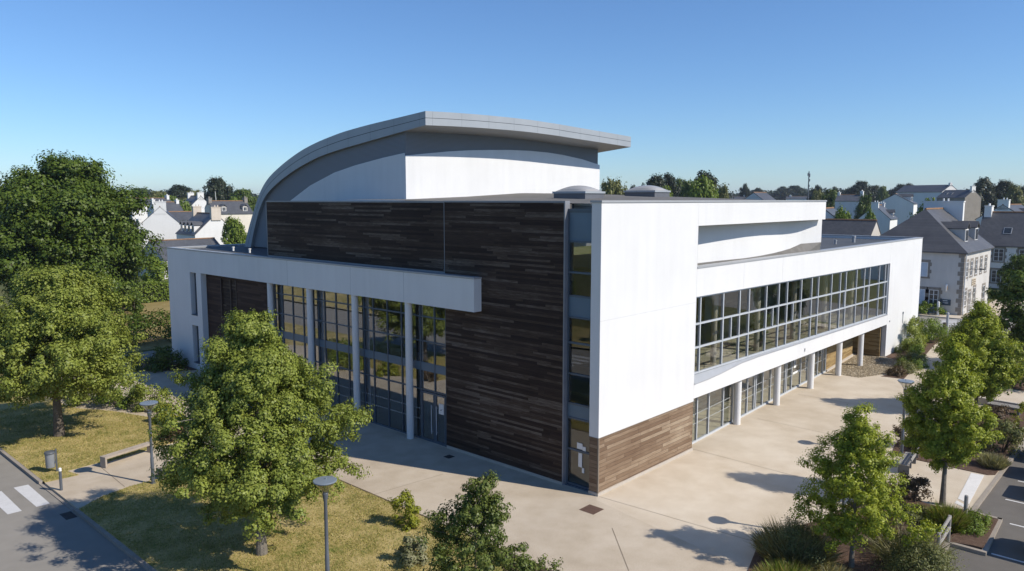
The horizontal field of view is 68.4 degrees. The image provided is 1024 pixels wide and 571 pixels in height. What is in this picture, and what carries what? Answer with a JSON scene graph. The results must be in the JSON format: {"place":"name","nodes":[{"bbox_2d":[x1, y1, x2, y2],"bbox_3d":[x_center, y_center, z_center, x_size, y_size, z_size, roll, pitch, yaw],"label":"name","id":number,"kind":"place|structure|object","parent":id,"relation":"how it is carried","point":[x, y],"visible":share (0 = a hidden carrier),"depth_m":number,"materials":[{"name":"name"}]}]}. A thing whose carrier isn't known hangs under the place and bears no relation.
{"place":"outdoors","nodes":[
{"label":"outdoors","id":0,"kind":"place"},
{"bbox_2d":[0,453,145,570],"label":"road","id":1,"kind":"structure","parent":0,"point":[46,537],"depth_m":28.17,"materials":[{"name":"grey asphalt"}]},
{"bbox_2d":[0,485,49,513],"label":"zebra crossing","id":2,"kind":"object","parent":1,"relation":"on","point":[29,493],"visible":1,"depth_m":31.91,"materials":[{"name":"paint"}]},
{"bbox_2d":[0,448,156,570],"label":"road kerb","id":3,"kind":"structure","parent":1,"relation":"on","point":[136,558],"depth_m":29.62,"materials":[{"name":"concrete"}]},
{"bbox_2d":[0,374,174,483],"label":"lawn","id":4,"kind":"structure","parent":0,"point":[3,405],"depth_m":39.98,"materials":[{"name":"green plant"}]},
{"bbox_2d":[44,449,57,471],"bbox_3d":[-21.274,8.098,34.736,0.470,1.110,0.470,3,7,24],"label":"litter bin","id":5,"kind":"object","parent":4,"relation":"on","point":[50,458],"visible":1,"depth_m":34.61,"materials":[{"name":"metal"}]},
{"bbox_2d":[0,263,149,436],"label":"maple tree","id":6,"kind":"object","parent":4,"relation":"on","point":[79,352],"visible":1,"depth_m":37.86,"materials":[{"name":"green plant"}]},
{"bbox_2d":[61,379,127,406],"bbox_3d":[-25.785,6.548,46.281,3.082,1.614,3.648,6,9,42],"label":"hedge bush","id":7,"kind":"object","parent":4,"relation":"on","point":[73,401],"visible":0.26,"depth_m":45.67,"materials":[{"name":"green plant"}]},
{"bbox_2d":[49,301,171,353],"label":"mown lawn","id":8,"kind":"structure","parent":0,"point":[150,344],"depth_m":72.53,"materials":[{"name":"green plant"}]},
{"bbox_2d":[0,149,166,321],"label":"tree","id":9,"kind":"object","parent":8,"relation":"on","point":[59,211],"visible":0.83,"depth_m":70.20,"materials":[{"name":"green plant"}]},
{"bbox_2d":[125,290,142,315],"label":"young conifer","id":10,"kind":"object","parent":8,"relation":"on","point":[137,305],"visible":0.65,"depth_m":80.72,"materials":[{"name":"green plant"}]},
{"bbox_2d":[116,308,171,343],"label":"dark shrub","id":11,"kind":"object","parent":8,"relation":"on","point":[137,319],"visible":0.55,"depth_m":66.81,"materials":[{"name":"green plant"}]},
{"bbox_2d":[79,464,502,570],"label":"lawn","id":12,"kind":"structure","parent":0,"point":[369,556],"depth_m":28.19,"materials":[{"name":"green plant"}]},
{"bbox_2d":[139,400,157,483],"bbox_3d":[-15.880,6.917,33.171,0.750,3.750,0.750,6,9,42],"label":"street lamp","id":13,"kind":"object","parent":12,"relation":"on","point":[148,403],"visible":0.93,"depth_m":33.11,"materials":[{"name":"grey metal"}]},
{"bbox_2d":[144,307,374,555],"bbox_3d":[-8.754,5.152,26.296,7.729,8.918,7.515,6,9,42],"label":"maple tree","id":14,"kind":"object","parent":12,"relation":"on","point":[276,391],"visible":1,"depth_m":24.78,"materials":[{"name":"green plant"}]},
{"bbox_2d":[313,476,336,570],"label":"street lamp","id":15,"kind":"object","parent":12,"relation":"on","point":[324,481],"visible":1,"depth_m":23.95,"materials":[{"name":"grey metal"}]},
{"bbox_2d":[387,489,421,531],"bbox_3d":[-4.004,8.598,28.986,1.305,1.445,1.342,6,9,42],"label":"yellow shrub","id":16,"kind":"object","parent":12,"relation":"on","point":[411,508],"visible":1,"depth_m":28.81,"materials":[{"name":"green plant"}]},
{"bbox_2d":[398,535,430,570],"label":"variegated shrub","id":17,"kind":"object","parent":12,"relation":"on","point":[408,556],"visible":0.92,"depth_m":25.91,"materials":[{"name":"green plant"}]},
{"bbox_2d":[413,469,562,570],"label":"podded tree","id":18,"kind":"object","parent":12,"relation":"on","point":[480,512],"visible":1,"depth_m":20.07,"materials":[{"name":"green plant"}]},
{"bbox_2d":[45,357,747,570],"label":"plaza","id":19,"kind":"structure","parent":0,"point":[551,520],"depth_m":32.28,"materials":[{"name":"beige concrete"}]},
{"bbox_2d":[94,381,143,409],"bbox_3d":[-24.153,6.455,46.091,3.563,1.828,2.820,2,7,16],"label":"hedge bush","id":20,"kind":"object","parent":19,"relation":"on","point":[124,401],"visible":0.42,"depth_m":45.30,"materials":[{"name":"green plant"}]},
{"bbox_2d":[100,441,153,467],"bbox_3d":[-18.586,8.166,36.455,0.425,0.525,2.522,4,7,29],"label":"slab bench","id":21,"kind":"object","parent":19,"relation":"on","point":[103,461],"visible":0.77,"depth_m":36.10,"materials":[{"name":"beige concrete"}]},
{"bbox_2d":[125,382,172,412],"bbox_3d":[-21.823,6.543,45.337,2.478,1.838,2.420,0,7,-3],"label":"hedge bush","id":22,"kind":"object","parent":19,"relation":"on","point":[137,392],"visible":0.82,"depth_m":44.99,"materials":[{"name":"green plant"}]},
{"bbox_2d":[151,402,184,425],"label":"hedge bush","id":23,"kind":"object","parent":19,"relation":"on","point":[153,418],"visible":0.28,"depth_m":42.33,"materials":[{"name":"green plant"}]},
{"bbox_2d":[0,195,1001,354],"bbox_3d":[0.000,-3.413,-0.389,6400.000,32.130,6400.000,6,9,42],"label":"ground","id":24,"kind":"structure","parent":0,"point":[580,250],"depth_m":108.86,"materials":[{"name":"green plant"}]},
{"bbox_2d":[128,280,169,302],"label":"clipped hedge","id":25,"kind":"object","parent":24,"relation":"on","point":[154,291],"visible":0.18,"depth_m":93.07,"materials":[{"name":"green plant"}]},
{"bbox_2d":[126,194,171,221],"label":"long house","id":26,"kind":"structure","parent":24,"relation":"on","point":[166,199],"depth_m":235.13,"materials":[{"name":"paint"}]},
{"bbox_2d":[140,254,168,281],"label":"garden shrub","id":27,"kind":"object","parent":24,"relation":"on","point":[158,270],"visible":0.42,"depth_m":98.29,"materials":[{"name":"green plant"}]},
{"bbox_2d":[138,200,180,247],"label":"gabled house","id":28,"kind":"structure","parent":24,"relation":"on","point":[160,220],"depth_m":147.58,"materials":[{"name":"paint"}]},
{"bbox_2d":[147,198,182,216],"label":"back house","id":29,"kind":"structure","parent":24,"relation":"on","point":[173,206],"depth_m":183.71,"materials":[{"name":"stone"}]},
{"bbox_2d":[138,237,219,278],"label":"slate barn","id":30,"kind":"structure","parent":24,"relation":"on","point":[190,242],"depth_m":122.05,"materials":[{"name":"stone"}]},
{"bbox_2d":[166,184,201,201],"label":"tree","id":31,"kind":"object","parent":24,"relation":"on","point":[176,191],"visible":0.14,"depth_m":344.38,"materials":[{"name":"green plant"}]},
{"bbox_2d":[169,206,204,220],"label":"slate house","id":32,"kind":"structure","parent":24,"relation":"on","point":[183,215],"depth_m":156.11,"materials":[{"name":"stone"}]},
{"bbox_2d":[183,191,205,206],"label":"gabled house","id":33,"kind":"structure","parent":24,"relation":"on","point":[197,199],"depth_m":210.56,"materials":[{"name":"paint"}]},
{"bbox_2d":[175,205,227,244],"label":"dormer house","id":34,"kind":"structure","parent":24,"relation":"on","point":[198,224],"depth_m":135.82,"materials":[{"name":"paint"}]},
{"bbox_2d":[202,175,234,199],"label":"tree","id":35,"kind":"object","parent":24,"relation":"on","point":[219,188],"visible":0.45,"depth_m":255.96,"materials":[{"name":"green plant"}]},
{"bbox_2d":[205,196,252,241],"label":"slate house","id":36,"kind":"structure","parent":24,"relation":"on","point":[242,210],"depth_m":178.07,"materials":[{"name":"stone"}]},
{"bbox_2d":[220,215,246,244],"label":"tree","id":37,"kind":"object","parent":24,"relation":"on","point":[234,229],"visible":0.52,"depth_m":126.75,"materials":[{"name":"green plant"}]},
{"bbox_2d":[228,188,257,210],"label":"tree","id":38,"kind":"object","parent":24,"relation":"on","point":[240,194],"visible":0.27,"depth_m":246.94,"materials":[{"name":"green plant"}]},
{"bbox_2d":[116,187,1022,198],"bbox_3d":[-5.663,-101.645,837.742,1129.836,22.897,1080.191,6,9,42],"label":"woodland","id":39,"kind":"object","parent":24,"relation":"on","point":[737,194],"visible":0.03,"depth_m":718.20,"materials":[{"name":"green plant"}]},
{"bbox_2d":[600,176,627,194],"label":"tree","id":40,"kind":"object","parent":24,"relation":"on","point":[610,187],"visible":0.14,"depth_m":148.22,"materials":[{"name":"green plant"}]},
{"bbox_2d":[641,173,671,195],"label":"tree","id":41,"kind":"object","parent":24,"relation":"on","point":[658,180],"visible":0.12,"depth_m":212.18,"materials":[{"name":"green plant"}]},
{"bbox_2d":[664,172,681,196],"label":"tree","id":42,"kind":"object","parent":24,"relation":"on","point":[671,181],"visible":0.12,"depth_m":221.77,"materials":[{"name":"green plant"}]},
{"bbox_2d":[688,172,718,197],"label":"tree","id":43,"kind":"object","parent":24,"relation":"on","point":[703,187],"visible":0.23,"depth_m":161.82,"materials":[{"name":"green plant"}]},
{"bbox_2d":[693,170,736,198],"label":"tree","id":44,"kind":"object","parent":24,"relation":"on","point":[709,176],"visible":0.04,"depth_m":197.14,"materials":[{"name":"green plant"}]},
{"bbox_2d":[745,192,775,199],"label":"slate house","id":45,"kind":"structure","parent":24,"relation":"on","point":[759,196],"depth_m":211.42,"materials":[{"name":"stone"}]},
{"bbox_2d":[769,186,792,199],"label":"tree","id":46,"kind":"object","parent":24,"relation":"on","point":[780,192],"visible":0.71,"depth_m":611.76,"materials":[{"name":"green plant"}]},
{"bbox_2d":[820,188,837,208],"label":"tree","id":47,"kind":"object","parent":24,"relation":"on","point":[831,196],"visible":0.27,"depth_m":227.60,"materials":[{"name":"green plant"}]},
{"bbox_2d":[835,190,863,218],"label":"chimney house","id":48,"kind":"structure","parent":24,"relation":"on","point":[848,201],"depth_m":201.57,"materials":[{"name":"stone"}]},
{"bbox_2d":[821,218,880,235],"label":"roof wing","id":49,"kind":"structure","parent":24,"relation":"on","point":[868,227],"depth_m":92.65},
{"bbox_2d":[841,180,875,204],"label":"tree","id":50,"kind":"object","parent":24,"relation":"on","point":[858,187],"visible":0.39,"depth_m":373.84,"materials":[{"name":"green plant"}]},
{"bbox_2d":[853,192,872,218],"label":"tree","id":51,"kind":"object","parent":24,"relation":"on","point":[863,205],"visible":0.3,"depth_m":183.09,"materials":[{"name":"green plant"}]},
{"bbox_2d":[858,201,897,233],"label":"gabled house","id":52,"kind":"structure","parent":24,"relation":"on","point":[886,219],"depth_m":160.35,"materials":[{"name":"paint"}]},
{"bbox_2d":[879,193,917,224],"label":"dormered house","id":53,"kind":"structure","parent":24,"relation":"on","point":[903,205],"depth_m":188.95,"materials":[{"name":"paint"}]},
{"bbox_2d":[895,183,956,210],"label":"long house","id":54,"kind":"structure","parent":24,"relation":"on","point":[921,193],"depth_m":245.58,"materials":[{"name":"stone"}]},
{"bbox_2d":[880,198,994,314],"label":"stone house","id":55,"kind":"structure","parent":24,"relation":"on","point":[955,262],"depth_m":84.13,"materials":[{"name":"paint"}]},
{"bbox_2d":[892,406,1023,474],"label":"planting bed","id":56,"kind":"object","parent":24,"relation":"on","point":[974,466],"visible":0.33,"depth_m":37.28,"materials":[{"name":"brown soil"}]},
{"bbox_2d":[897,379,913,453],"bbox_3d":[19.294,6.466,37.131,0.750,3.750,0.750,6,9,42],"label":"street lamp","id":57,"kind":"object","parent":56,"relation":"on","point":[906,381],"visible":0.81,"depth_m":37.08,"materials":[{"name":"grey metal"}]},
{"bbox_2d":[931,298,1023,403],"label":"liquidambar tree","id":58,"kind":"object","parent":56,"relation":"on","point":[981,329],"visible":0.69,"depth_m":42.67,"materials":[{"name":"green plant"}]},
{"bbox_2d":[974,451,1012,469],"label":"lavender clump","id":59,"kind":"object","parent":56,"relation":"on","point":[989,461],"visible":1,"depth_m":35.24,"materials":[{"name":"green plant"}]},
{"bbox_2d":[980,403,1018,433],"bbox_3d":[26.099,7.156,40.487,1.875,1.694,1.995,6,9,42],"label":"dense shrub","id":60,"kind":"object","parent":56,"relation":"on","point":[999,412],"visible":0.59,"depth_m":40.14,"materials":[{"name":"green plant"}]},
{"bbox_2d":[976,416,1023,457],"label":"dense shrub","id":61,"kind":"object","parent":56,"relation":"on","point":[1012,438],"visible":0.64,"depth_m":37.03,"materials":[{"name":"green plant"}]},
{"bbox_2d":[936,185,981,220],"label":"stone house","id":62,"kind":"structure","parent":24,"relation":"on","point":[971,197],"depth_m":220.06,"materials":[{"name":"stone"}]},
{"bbox_2d":[922,334,1023,555],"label":"car park kerb","id":63,"kind":"object","parent":24,"relation":"on","point":[979,502],"visible":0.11,"depth_m":29.62,"materials":[{"name":"concrete"}]},
{"bbox_2d":[950,515,997,549],"bbox_3d":[17.631,9.339,28.758,1.200,0.135,3.250,6,9,42],"label":"planting bed","id":64,"kind":"object","parent":24,"relation":"on","point":[975,541],"visible":0.5,"depth_m":28.00,"materials":[{"name":"brown soil"}]},
{"bbox_2d":[922,500,979,532],"bbox_3d":[16.683,8.752,28.817,2.118,1.068,1.999,6,9,42],"label":"rush clump","id":65,"kind":"object","parent":64,"relation":"on","point":[938,514],"visible":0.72,"depth_m":28.57,"materials":[{"name":"plant"}]},
{"bbox_2d":[960,506,992,536],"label":"ground cover","id":66,"kind":"object","parent":64,"relation":"on","point":[977,531],"visible":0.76,"depth_m":28.69,"materials":[{"name":"green plant"}]},
{"bbox_2d":[966,177,1000,215],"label":"tree","id":67,"kind":"object","parent":24,"relation":"on","point":[985,188],"visible":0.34,"depth_m":230.62,"materials":[{"name":"green plant"}]},
{"bbox_2d":[975,198,1023,230],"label":"gabled house","id":68,"kind":"structure","parent":24,"relation":"on","point":[1003,204],"depth_m":136.37,"materials":[{"name":"stone"}]},
{"bbox_2d":[986,179,1014,204],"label":"tree","id":69,"kind":"object","parent":24,"relation":"on","point":[1003,186],"visible":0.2,"depth_m":231.24,"materials":[{"name":"green plant"}]},
{"bbox_2d":[978,203,1023,287],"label":"shuttered house","id":70,"kind":"structure","parent":24,"relation":"on","point":[1002,232],"depth_m":106.64,"materials":[{"name":"stone"}]},
{"bbox_2d":[996,252,1023,290],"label":"tree","id":71,"kind":"object","parent":24,"relation":"on","point":[1017,262],"visible":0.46,"depth_m":96.52,"materials":[{"name":"green plant"}]},
{"bbox_2d":[1002,183,1023,205],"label":"tree","id":72,"kind":"object","parent":24,"relation":"on","point":[1015,195],"visible":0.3,"depth_m":221.94,"materials":[{"name":"green plant"}]},
{"bbox_2d":[0,0,1023,194],"label":"sky","id":73,"kind":"structure","parent":0,"point":[763,94],"materials":[{"name":"blue"}]},
{"bbox_2d":[369,338,1023,569],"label":"forecourt","id":74,"kind":"structure","parent":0,"point":[729,494],"depth_m":34.90,"materials":[{"name":"concrete"}]},
{"bbox_2d":[128,359,197,370],"bbox_3d":[-26.011,6.027,57.920,7.000,0.120,5.600,6,9,42],"label":"planting bed","id":75,"kind":"object","parent":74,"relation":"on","point":[184,369],"visible":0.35,"depth_m":56.09,"materials":[{"name":"brown plant"}]},
{"bbox_2d":[131,341,188,372],"bbox_3d":[-25.917,5.254,55.894,3.005,2.006,3.922,3,7,25],"label":"dark shrub","id":76,"kind":"object","parent":75,"relation":"on","point":[165,357],"visible":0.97,"depth_m":55.52,"materials":[{"name":"green plant"}]},
{"bbox_2d":[166,111,922,496],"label":"culture hall","id":77,"kind":"structure","parent":74,"relation":"on","point":[428,275],"depth_m":41.85,"materials":[{"name":"white paint"}]},
{"bbox_2d":[220,278,237,317],"bbox_3d":[-19.656,0.940,52.477,2.300,2.740,0.190,6,9,42],"label":"louvred window","id":78,"kind":"structure","parent":77,"relation":"in","point":[228,288],"depth_m":52.68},
{"bbox_2d":[421,390,434,442],"bbox_3d":[-4.363,6.797,39.133,1.020,2.600,0.170,6,9,42],"label":"entrance door","id":79,"kind":"structure","parent":77,"relation":"in","point":[422,391],"depth_m":39.16,"materials":[{"name":"grey metal"}]},
{"bbox_2d":[435,394,445,445],"bbox_3d":[-3.656,6.870,38.488,0.780,2.600,0.170,6,9,42],"label":"entrance door","id":80,"kind":"structure","parent":77,"relation":"in","point":[442,408],"depth_m":38.49,"materials":[{"name":"grey metal"}]},
{"bbox_2d":[565,209,591,491],"bbox_3d":[2.898,2.821,32.242,1.410,12.140,0.220,6,9,42],"label":"slot window","id":81,"kind":"structure","parent":77,"relation":"in","point":[579,220],"depth_m":32.24,"materials":[{"name":"grey glass"}]},
{"bbox_2d":[694,264,888,373],"bbox_3d":[19.334,1.429,48.574,0.120,4.359,30.810,6,9,42],"label":"strip window","id":82,"kind":"structure","parent":77,"relation":"in","point":[817,296],"depth_m":45.67,"materials":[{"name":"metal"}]},
{"bbox_2d":[748,483,972,570],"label":"planting bed","id":83,"kind":"object","parent":74,"relation":"on","point":[866,557],"visible":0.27,"depth_m":26.67,"materials":[{"name":"brown soil"}]},
{"bbox_2d":[742,513,846,570],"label":"lavender clump","id":84,"kind":"object","parent":83,"relation":"on","point":[798,543],"visible":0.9,"depth_m":25.76,"materials":[{"name":"green plant"}]},
{"bbox_2d":[789,401,951,567],"bbox_3d":[12.027,6.781,25.219,4.691,5.922,3.896,6,9,42],"label":"liquidambar tree","id":85,"kind":"object","parent":83,"relation":"on","point":[856,443],"visible":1,"depth_m":24.94,"materials":[{"name":"green plant"}]},
{"bbox_2d":[888,470,933,503],"bbox_3d":[16.602,8.371,31.398,1.961,1.344,1.652,6,9,42],"label":"spindle shrub","id":86,"kind":"object","parent":83,"relation":"on","point":[918,483],"visible":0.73,"depth_m":30.98,"materials":[{"name":"brown plant"}]},
{"bbox_2d":[859,513,963,569],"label":"shrub","id":87,"kind":"object","parent":83,"relation":"on","point":[879,540],"visible":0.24,"depth_m":26.41,"materials":[{"name":"green plant"}]},
{"bbox_2d":[901,502,926,523],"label":"spindle shrub","id":88,"kind":"object","parent":83,"relation":"on","point":[919,516],"visible":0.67,"depth_m":29.16,"materials":[{"name":"green plant"}]},
{"bbox_2d":[861,526,969,570],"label":"wiry shrub","id":89,"kind":"object","parent":83,"relation":"on","point":[917,551],"visible":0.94,"depth_m":24.48,"materials":[{"name":"green plant"}]},
{"bbox_2d":[937,515,951,547],"bbox_3d":[15.429,9.049,26.956,0.122,1.080,2.062,5,8,39],"label":"wooden rail","id":90,"kind":"object","parent":83,"relation":"on","point":[947,522],"visible":0.66,"depth_m":27.22,"materials":[{"name":"grey wood"}]},
{"bbox_2d":[826,354,897,377],"bbox_3d":[26.904,6.149,56.880,4.400,0.112,8.600,6,9,42],"label":"cobble apron","id":91,"kind":"object","parent":74,"relation":"in","point":[874,365],"visible":0.7,"depth_m":56.80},
{"bbox_2d":[897,447,918,473],"bbox_3d":[18.545,8.111,35.288,0.560,0.900,2.041,5,8,37],"label":"slatted bench","id":92,"kind":"object","parent":74,"relation":"on","point":[906,462],"visible":0.76,"depth_m":34.76,"materials":[{"name":"grey paint"}]},
{"bbox_2d":[882,338,938,378],"bbox_3d":[32.461,5.603,61.643,2.642,0.120,20.248,5,8,37],"label":"planting bed","id":93,"kind":"object","parent":74,"relation":"on","point":[927,348],"visible":0.25,"depth_m":61.37,"materials":[{"name":"brown soil"}]},
{"bbox_2d":[885,364,907,376],"bbox_3d":[27.716,6.054,54.216,1.431,0.801,2.198,6,9,42],"label":"heath mound","id":94,"kind":"object","parent":93,"relation":"on","point":[894,370],"visible":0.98,"depth_m":53.76,"materials":[{"name":"brown plant"}]},
{"bbox_2d":[894,335,923,353],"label":"green shrub","id":95,"kind":"object","parent":93,"relation":"on","point":[906,343],"visible":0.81,"depth_m":61.37,"materials":[{"name":"green plant"}]},
{"bbox_2d":[896,360,921,374],"bbox_3d":[28.766,5.864,54.883,2.988,1.026,1.574,-6,9,-40],"label":"heath mound","id":96,"kind":"object","parent":93,"relation":"on","point":[910,366],"visible":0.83,"depth_m":54.54,"materials":[{"name":"green plant"}]},
{"bbox_2d":[895,350,926,362],"bbox_3d":[31.184,5.427,59.067,2.349,0.944,3.463,2,7,20],"label":"heath mound","id":97,"kind":"object","parent":93,"relation":"on","point":[912,355],"visible":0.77,"depth_m":58.28,"materials":[{"name":"green plant"}]},
{"bbox_2d":[893,357,930,369],"bbox_3d":[30.161,5.701,56.590,3.643,0.966,2.246,-4,8,-31],"label":"heath mound","id":98,"kind":"object","parent":93,"relation":"on","point":[918,363],"visible":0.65,"depth_m":56.37,"materials":[{"name":"green plant"}]},
{"bbox_2d":[904,315,927,350],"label":"climbing shrub","id":99,"kind":"object","parent":93,"relation":"on","point":[913,328],"visible":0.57,"depth_m":63.31,"materials":[{"name":"green plant"}]},
{"bbox_2d":[918,317,951,342],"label":"round shrub","id":100,"kind":"object","parent":93,"relation":"on","point":[930,329],"visible":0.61,"depth_m":66.23,"materials":[{"name":"green plant"}]},
{"bbox_2d":[894,331,1006,505],"bbox_3d":[17.714,5.470,30.742,4.066,7.279,3.143,6,9,42],"label":"liquidambar tree","id":101,"kind":"object","parent":74,"relation":"on","point":[954,380],"visible":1,"depth_m":30.10,"materials":[{"name":"green plant"}]},
{"bbox_2d":[955,473,983,506],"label":"tactile paving","id":102,"kind":"structure","parent":74,"relation":"on","point":[973,482],"depth_m":32.92,"materials":[{"name":"white concrete"}]},
{"bbox_2d":[1009,359,1023,390],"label":"planting bed","id":103,"kind":"object","parent":74,"relation":"on","point":[1016,387],"depth_m":50.42,"materials":[{"name":"brown soil"}]},
{"bbox_2d":[985,269,1023,362],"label":"street tree","id":104,"kind":"object","parent":103,"relation":"on","point":[1013,312],"visible":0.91,"depth_m":54.37,"materials":[{"name":"green plant"}]},
{"bbox_2d":[749,312,773,346],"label":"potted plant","id":105,"kind":"object","parent":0,"point":[768,321],"visible":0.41,"depth_m":47.29,"materials":[{"name":"green plant"}]},
{"bbox_2d":[751,557,818,570],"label":"feather grass","id":106,"kind":"object","parent":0,"point":[775,567],"depth_m":24.72,"materials":[{"name":"plant"}]},
{"bbox_2d":[803,560,855,570],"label":"feather grass","id":107,"kind":"object","parent":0,"point":[830,568],"depth_m":24.91,"materials":[{"name":"plant"}]},
{"bbox_2d":[918,300,1023,319],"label":"pavement","id":108,"kind":"structure","parent":0,"point":[957,317],"depth_m":82.47,"materials":[{"name":"concrete"}]},
{"bbox_2d":[918,300,946,314],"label":"street shrub","id":109,"kind":"object","parent":108,"relation":"on","point":[922,309],"visible":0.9,"depth_m":82.23,"materials":[{"name":"green plant"}]},
{"bbox_2d":[936,448,1023,570],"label":"car park","id":110,"kind":"structure","parent":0,"point":[1008,541],"depth_m":29.11,"materials":[{"name":"grey asphalt"}]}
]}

